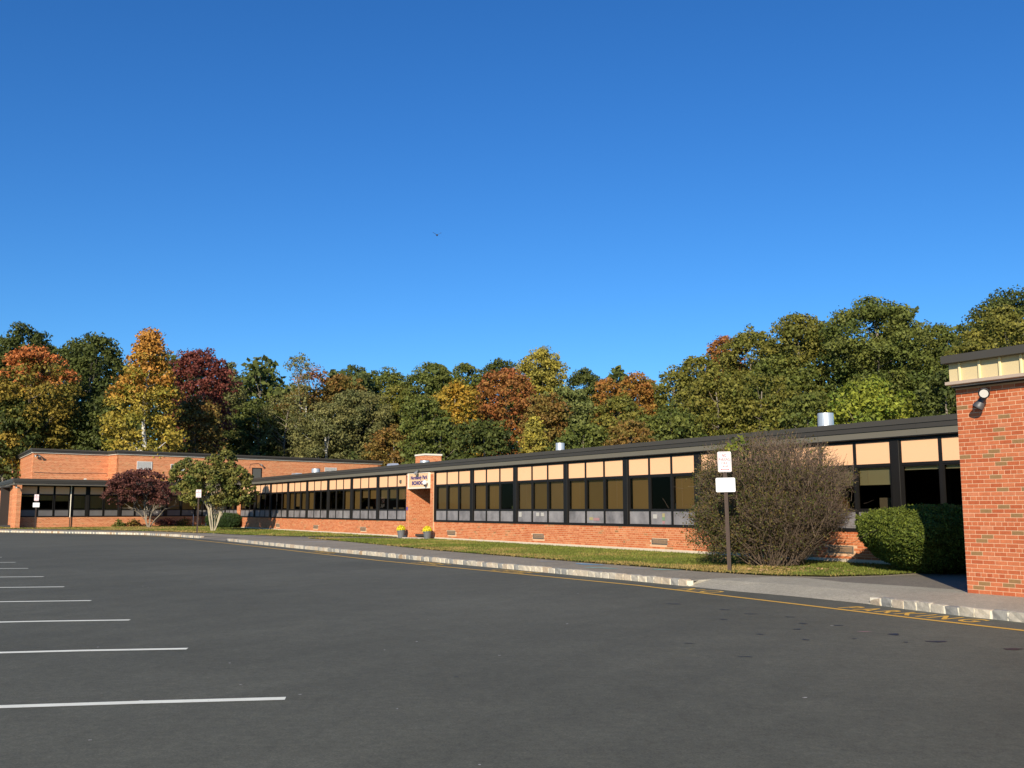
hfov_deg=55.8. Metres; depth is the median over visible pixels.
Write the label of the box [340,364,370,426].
wood tree
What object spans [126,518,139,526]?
shrub
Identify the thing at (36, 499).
fire lane sign
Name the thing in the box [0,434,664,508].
undergrowth
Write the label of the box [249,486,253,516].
window
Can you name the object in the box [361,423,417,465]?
wood tree
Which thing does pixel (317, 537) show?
entrance path
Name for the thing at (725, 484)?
fire lane sign
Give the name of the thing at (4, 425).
wood tree
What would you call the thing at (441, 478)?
window
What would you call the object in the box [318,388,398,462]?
wood tree
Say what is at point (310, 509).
window
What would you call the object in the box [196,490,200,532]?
fire lane sign
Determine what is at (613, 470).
window
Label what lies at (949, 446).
window
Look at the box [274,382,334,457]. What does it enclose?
wood tree
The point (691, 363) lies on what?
wood tree
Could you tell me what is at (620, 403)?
wood tree
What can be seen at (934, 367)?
wood tree
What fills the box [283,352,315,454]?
wood tree
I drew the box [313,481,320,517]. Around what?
window
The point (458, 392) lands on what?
wood tree
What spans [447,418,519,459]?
wood tree
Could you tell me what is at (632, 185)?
sky
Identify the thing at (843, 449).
window
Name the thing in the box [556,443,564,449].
roof vent
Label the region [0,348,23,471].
wood tree
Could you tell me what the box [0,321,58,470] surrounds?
wood tree
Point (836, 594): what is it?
kerb ramp
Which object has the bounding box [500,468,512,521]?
window
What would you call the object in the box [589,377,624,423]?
wood tree
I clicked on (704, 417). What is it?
wood tree
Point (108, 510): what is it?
window
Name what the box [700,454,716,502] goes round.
window
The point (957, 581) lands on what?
patched path
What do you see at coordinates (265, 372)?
wood tree
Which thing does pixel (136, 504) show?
window
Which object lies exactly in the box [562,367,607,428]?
wood tree
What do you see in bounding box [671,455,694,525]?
window
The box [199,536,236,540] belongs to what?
kerb ramp
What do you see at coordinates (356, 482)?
window
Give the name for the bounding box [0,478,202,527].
side wing
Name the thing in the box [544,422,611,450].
wood tree
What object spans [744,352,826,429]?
wood tree
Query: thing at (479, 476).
window
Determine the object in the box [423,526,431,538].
flower pot
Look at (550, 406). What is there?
wood tree
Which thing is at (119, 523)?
shrub
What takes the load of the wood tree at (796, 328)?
on the hillside
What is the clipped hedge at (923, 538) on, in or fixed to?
on the lawn at (821, 562)
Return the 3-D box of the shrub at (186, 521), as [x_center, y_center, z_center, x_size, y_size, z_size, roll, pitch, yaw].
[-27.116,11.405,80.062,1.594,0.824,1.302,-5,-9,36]
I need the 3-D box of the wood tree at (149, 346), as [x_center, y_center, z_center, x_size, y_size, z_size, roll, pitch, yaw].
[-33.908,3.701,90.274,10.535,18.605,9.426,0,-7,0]
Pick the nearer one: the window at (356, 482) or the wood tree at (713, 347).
the window at (356, 482)
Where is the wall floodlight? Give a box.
[972,388,989,410]
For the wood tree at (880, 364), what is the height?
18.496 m
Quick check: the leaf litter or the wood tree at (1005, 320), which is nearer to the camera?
the leaf litter
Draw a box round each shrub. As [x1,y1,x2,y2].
[112,519,125,526]
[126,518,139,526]
[153,518,175,525]
[174,517,190,525]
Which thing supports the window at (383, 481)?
in the classroom wing at (611, 496)
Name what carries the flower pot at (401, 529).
on the entrance path at (317, 537)
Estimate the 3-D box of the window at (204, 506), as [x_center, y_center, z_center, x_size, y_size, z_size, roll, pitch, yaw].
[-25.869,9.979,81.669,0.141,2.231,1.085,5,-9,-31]
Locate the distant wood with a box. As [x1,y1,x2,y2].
[0,304,1019,479]
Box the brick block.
[940,344,1023,596]
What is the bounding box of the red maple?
[100,468,178,526]
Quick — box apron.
[699,577,1023,611]
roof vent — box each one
[311,468,319,472]
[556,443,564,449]
[817,412,833,425]
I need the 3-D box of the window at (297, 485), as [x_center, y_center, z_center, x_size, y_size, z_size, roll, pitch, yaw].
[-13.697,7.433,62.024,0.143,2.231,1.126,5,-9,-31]
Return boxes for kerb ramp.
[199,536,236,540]
[685,579,887,603]
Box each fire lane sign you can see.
[33,494,39,527]
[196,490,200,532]
[716,452,735,572]
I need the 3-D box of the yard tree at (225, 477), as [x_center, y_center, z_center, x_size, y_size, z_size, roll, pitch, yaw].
[-19.396,6.795,62.491,5.026,5.360,4.886,7,-10,-42]
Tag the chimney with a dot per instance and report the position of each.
(431, 457)
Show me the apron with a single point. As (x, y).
(953, 597)
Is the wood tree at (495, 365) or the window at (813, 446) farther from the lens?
the wood tree at (495, 365)
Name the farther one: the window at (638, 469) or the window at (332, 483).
the window at (332, 483)
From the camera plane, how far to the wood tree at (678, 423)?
83.20 m
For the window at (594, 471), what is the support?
in the classroom wing at (611, 496)
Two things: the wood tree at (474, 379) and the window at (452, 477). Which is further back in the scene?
the wood tree at (474, 379)
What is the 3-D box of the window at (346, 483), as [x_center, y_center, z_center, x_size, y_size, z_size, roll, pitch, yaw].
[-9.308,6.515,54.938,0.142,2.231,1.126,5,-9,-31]
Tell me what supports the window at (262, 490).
in the classroom wing at (611, 496)
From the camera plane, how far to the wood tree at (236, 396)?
120.42 m
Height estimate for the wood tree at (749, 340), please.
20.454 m
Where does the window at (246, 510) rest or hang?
in the classroom wing at (611, 496)
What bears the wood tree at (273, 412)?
on the hillside
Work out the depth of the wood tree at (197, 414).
97.20 m
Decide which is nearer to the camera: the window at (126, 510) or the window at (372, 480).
the window at (372, 480)
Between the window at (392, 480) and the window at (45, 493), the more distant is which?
the window at (45, 493)
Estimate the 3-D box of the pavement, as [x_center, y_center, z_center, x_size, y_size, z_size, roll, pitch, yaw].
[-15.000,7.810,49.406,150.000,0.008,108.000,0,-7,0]
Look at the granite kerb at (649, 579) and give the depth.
24.74 m
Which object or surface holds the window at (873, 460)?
in the classroom wing at (611, 496)
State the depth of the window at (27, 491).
72.81 m
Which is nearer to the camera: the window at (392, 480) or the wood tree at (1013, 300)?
the window at (392, 480)
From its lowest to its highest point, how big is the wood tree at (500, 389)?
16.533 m
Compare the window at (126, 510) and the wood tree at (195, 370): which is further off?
the wood tree at (195, 370)
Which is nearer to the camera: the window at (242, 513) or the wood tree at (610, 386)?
the window at (242, 513)
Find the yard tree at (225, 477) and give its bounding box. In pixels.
[167,448,259,530]
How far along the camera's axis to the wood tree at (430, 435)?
87.21 m
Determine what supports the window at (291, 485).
in the classroom wing at (611, 496)
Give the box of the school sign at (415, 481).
[407,472,430,488]
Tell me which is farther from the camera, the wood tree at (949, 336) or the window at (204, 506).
the wood tree at (949, 336)
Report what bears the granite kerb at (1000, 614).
on the parking lot
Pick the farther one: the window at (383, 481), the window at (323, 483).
the window at (323, 483)
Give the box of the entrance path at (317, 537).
[201,533,404,538]
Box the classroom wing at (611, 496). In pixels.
[202,414,961,563]
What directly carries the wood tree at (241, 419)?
on the hillside
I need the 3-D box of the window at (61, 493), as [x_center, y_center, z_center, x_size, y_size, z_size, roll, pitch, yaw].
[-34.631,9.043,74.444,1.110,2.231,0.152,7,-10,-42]
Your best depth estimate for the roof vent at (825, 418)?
29.84 m
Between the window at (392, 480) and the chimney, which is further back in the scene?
the chimney
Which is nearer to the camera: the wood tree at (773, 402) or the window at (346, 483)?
the window at (346, 483)
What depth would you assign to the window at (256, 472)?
92.69 m
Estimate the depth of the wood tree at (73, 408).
99.36 m
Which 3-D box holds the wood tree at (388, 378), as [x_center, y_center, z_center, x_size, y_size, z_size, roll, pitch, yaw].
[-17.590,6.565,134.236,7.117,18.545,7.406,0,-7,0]
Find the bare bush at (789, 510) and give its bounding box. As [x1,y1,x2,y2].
[663,423,875,566]
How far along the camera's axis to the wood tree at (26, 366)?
93.59 m
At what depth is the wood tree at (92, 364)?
103.50 m
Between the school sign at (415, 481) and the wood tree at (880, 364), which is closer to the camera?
the school sign at (415, 481)
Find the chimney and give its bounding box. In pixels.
[415,454,441,462]
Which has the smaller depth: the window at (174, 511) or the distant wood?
the window at (174, 511)
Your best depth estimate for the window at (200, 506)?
81.82 m
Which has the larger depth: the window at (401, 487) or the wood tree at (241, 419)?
the wood tree at (241, 419)
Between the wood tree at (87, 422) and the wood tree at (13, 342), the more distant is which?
the wood tree at (13, 342)
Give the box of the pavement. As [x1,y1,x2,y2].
[0,528,966,597]
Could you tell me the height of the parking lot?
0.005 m
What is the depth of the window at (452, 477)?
44.27 m
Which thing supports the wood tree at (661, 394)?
on the hillside
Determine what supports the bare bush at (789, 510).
on the lawn at (821, 562)
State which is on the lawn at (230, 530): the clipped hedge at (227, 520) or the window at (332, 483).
the clipped hedge at (227, 520)
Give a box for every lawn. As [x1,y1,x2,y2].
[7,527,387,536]
[318,538,965,575]
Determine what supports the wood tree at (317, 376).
on the hillside
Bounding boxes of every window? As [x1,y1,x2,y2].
[20,486,37,515]
[37,487,53,515]
[53,487,69,515]
[72,487,86,515]
[88,487,103,515]
[103,488,118,515]
[121,488,134,515]
[134,488,149,515]
[151,490,163,515]
[167,491,181,515]
[181,493,194,515]
[195,496,202,515]
[202,489,205,515]
[240,487,244,515]
[245,488,249,516]
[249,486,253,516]
[252,468,261,477]
[255,485,260,516]
[260,485,264,516]
[264,484,269,516]
[271,484,276,516]
[276,484,281,516]
[281,483,286,516]
[288,483,294,517]
[294,482,300,517]
[300,482,305,517]
[307,481,313,517]
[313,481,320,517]
[320,481,326,517]
[328,480,335,517]
[335,479,343,518]
[343,479,349,518]
[352,478,360,518]
[360,478,370,518]
[368,477,376,518]
[378,476,387,518]
[387,476,396,519]
[396,475,405,519]
[435,472,446,520]
[447,471,458,520]
[458,471,469,520]
[473,469,485,521]
[486,468,499,521]
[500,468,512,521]
[517,466,531,522]
[532,465,547,522]
[547,464,563,522]
[568,462,585,523]
[585,461,603,523]
[604,460,622,523]
[628,458,649,524]
[649,456,671,525]
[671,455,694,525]
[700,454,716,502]
[789,446,822,528]
[820,444,856,528]
[854,441,892,519]
[899,438,942,506]
[939,436,959,502]
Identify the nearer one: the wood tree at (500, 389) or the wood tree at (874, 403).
the wood tree at (874, 403)
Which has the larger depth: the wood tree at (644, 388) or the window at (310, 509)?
the wood tree at (644, 388)
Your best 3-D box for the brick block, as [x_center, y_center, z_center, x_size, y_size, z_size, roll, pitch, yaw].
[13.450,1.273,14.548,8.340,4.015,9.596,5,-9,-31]
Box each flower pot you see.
[397,525,405,537]
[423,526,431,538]
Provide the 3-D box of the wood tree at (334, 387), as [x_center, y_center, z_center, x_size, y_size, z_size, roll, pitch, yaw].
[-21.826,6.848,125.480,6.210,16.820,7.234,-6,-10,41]
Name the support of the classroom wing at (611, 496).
on the pavement
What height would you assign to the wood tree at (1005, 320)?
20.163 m
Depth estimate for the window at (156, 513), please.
79.38 m
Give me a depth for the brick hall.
85.44 m
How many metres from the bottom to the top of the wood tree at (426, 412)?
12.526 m
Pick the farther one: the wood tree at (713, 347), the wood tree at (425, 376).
the wood tree at (425, 376)
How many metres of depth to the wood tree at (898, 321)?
94.03 m
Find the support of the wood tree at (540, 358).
on the hillside
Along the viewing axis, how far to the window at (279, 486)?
65.23 m
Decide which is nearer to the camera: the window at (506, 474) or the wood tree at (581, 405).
the window at (506, 474)
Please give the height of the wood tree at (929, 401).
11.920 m
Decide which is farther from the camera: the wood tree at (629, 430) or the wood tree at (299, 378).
the wood tree at (299, 378)
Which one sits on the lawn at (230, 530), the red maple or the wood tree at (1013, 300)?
the red maple
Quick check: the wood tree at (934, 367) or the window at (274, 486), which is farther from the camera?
the wood tree at (934, 367)
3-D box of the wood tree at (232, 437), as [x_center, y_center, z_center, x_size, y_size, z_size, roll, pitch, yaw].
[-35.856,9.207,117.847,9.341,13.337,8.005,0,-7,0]
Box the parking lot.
[0,532,1023,767]
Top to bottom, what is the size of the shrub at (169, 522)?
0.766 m
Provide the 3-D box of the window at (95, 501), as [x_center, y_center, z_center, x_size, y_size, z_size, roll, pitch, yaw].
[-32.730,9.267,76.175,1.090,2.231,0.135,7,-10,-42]
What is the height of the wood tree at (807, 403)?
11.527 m
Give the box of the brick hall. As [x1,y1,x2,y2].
[11,448,383,481]
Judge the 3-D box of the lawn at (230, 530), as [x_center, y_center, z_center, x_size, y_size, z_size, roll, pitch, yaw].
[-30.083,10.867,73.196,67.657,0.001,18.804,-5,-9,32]
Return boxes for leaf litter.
[677,565,887,571]
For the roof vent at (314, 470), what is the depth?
67.72 m
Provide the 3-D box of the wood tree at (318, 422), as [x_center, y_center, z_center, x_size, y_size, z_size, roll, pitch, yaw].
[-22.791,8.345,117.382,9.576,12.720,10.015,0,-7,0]
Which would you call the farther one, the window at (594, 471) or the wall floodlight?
the window at (594, 471)
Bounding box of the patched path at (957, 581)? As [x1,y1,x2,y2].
[812,573,967,589]
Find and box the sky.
[0,0,1023,449]
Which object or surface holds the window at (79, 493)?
in the side wing at (70, 503)
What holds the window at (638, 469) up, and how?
in the classroom wing at (611, 496)
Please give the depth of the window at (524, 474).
39.08 m
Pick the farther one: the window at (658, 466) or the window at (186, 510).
the window at (186, 510)
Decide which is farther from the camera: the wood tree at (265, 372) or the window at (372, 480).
the wood tree at (265, 372)
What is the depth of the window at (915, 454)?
23.79 m
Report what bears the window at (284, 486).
in the classroom wing at (611, 496)
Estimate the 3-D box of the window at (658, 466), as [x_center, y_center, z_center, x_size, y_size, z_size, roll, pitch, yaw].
[4.931,3.532,31.921,0.105,2.231,1.126,5,-9,-31]
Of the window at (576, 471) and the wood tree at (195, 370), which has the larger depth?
the wood tree at (195, 370)
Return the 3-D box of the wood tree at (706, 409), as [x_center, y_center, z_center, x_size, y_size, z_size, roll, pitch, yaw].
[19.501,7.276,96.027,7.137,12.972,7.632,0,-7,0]
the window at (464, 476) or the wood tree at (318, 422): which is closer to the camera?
the window at (464, 476)
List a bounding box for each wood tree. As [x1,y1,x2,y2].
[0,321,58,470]
[0,343,85,473]
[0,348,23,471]
[0,393,49,481]
[37,397,99,448]
[48,331,129,447]
[64,391,140,450]
[96,327,189,494]
[160,347,242,452]
[160,395,230,512]
[215,407,243,454]
[219,362,251,454]
[222,397,292,456]
[232,364,294,455]
[251,393,315,456]
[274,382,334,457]
[282,401,363,458]
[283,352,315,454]
[291,363,343,448]
[318,373,366,456]
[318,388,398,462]
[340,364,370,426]
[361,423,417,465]
[367,367,405,417]
[375,384,425,462]
[393,393,450,461]
[398,361,460,443]
[400,414,466,463]
[429,377,484,459]
[444,362,488,433]
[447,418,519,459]
[471,366,536,456]
[481,357,522,436]
[515,345,570,434]
[517,392,573,452]
[517,415,550,453]
[534,384,597,451]
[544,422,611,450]
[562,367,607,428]
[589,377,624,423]
[590,392,651,441]
[599,419,657,445]
[616,370,658,420]
[639,401,707,440]
[648,364,699,440]
[671,369,754,437]
[675,354,721,432]
[687,393,736,433]
[704,335,749,405]
[714,323,787,432]
[719,369,801,433]
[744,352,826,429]
[758,312,836,426]
[774,389,842,429]
[809,374,931,426]
[814,294,942,421]
[835,354,929,421]
[904,323,967,413]
[910,367,956,416]
[919,342,976,413]
[943,304,1023,355]
[954,284,1023,346]
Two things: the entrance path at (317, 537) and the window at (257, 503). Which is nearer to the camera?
the entrance path at (317, 537)
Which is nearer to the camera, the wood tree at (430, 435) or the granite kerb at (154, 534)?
the granite kerb at (154, 534)
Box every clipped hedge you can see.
[205,512,241,527]
[854,502,965,573]
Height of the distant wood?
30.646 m
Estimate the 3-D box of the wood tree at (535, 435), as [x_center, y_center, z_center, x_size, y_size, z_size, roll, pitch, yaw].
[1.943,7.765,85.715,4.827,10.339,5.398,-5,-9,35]
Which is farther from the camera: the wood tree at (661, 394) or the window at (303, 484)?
the wood tree at (661, 394)
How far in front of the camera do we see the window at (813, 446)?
26.75 m
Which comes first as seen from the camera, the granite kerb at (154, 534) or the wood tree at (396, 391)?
the granite kerb at (154, 534)
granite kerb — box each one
[0,530,203,537]
[227,539,692,585]
[870,597,1023,622]
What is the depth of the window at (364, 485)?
52.94 m
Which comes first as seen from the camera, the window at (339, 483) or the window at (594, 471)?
the window at (594, 471)
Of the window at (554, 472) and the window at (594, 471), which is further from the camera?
the window at (554, 472)
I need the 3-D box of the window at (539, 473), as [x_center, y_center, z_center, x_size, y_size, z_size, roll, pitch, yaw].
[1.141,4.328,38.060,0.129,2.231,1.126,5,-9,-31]

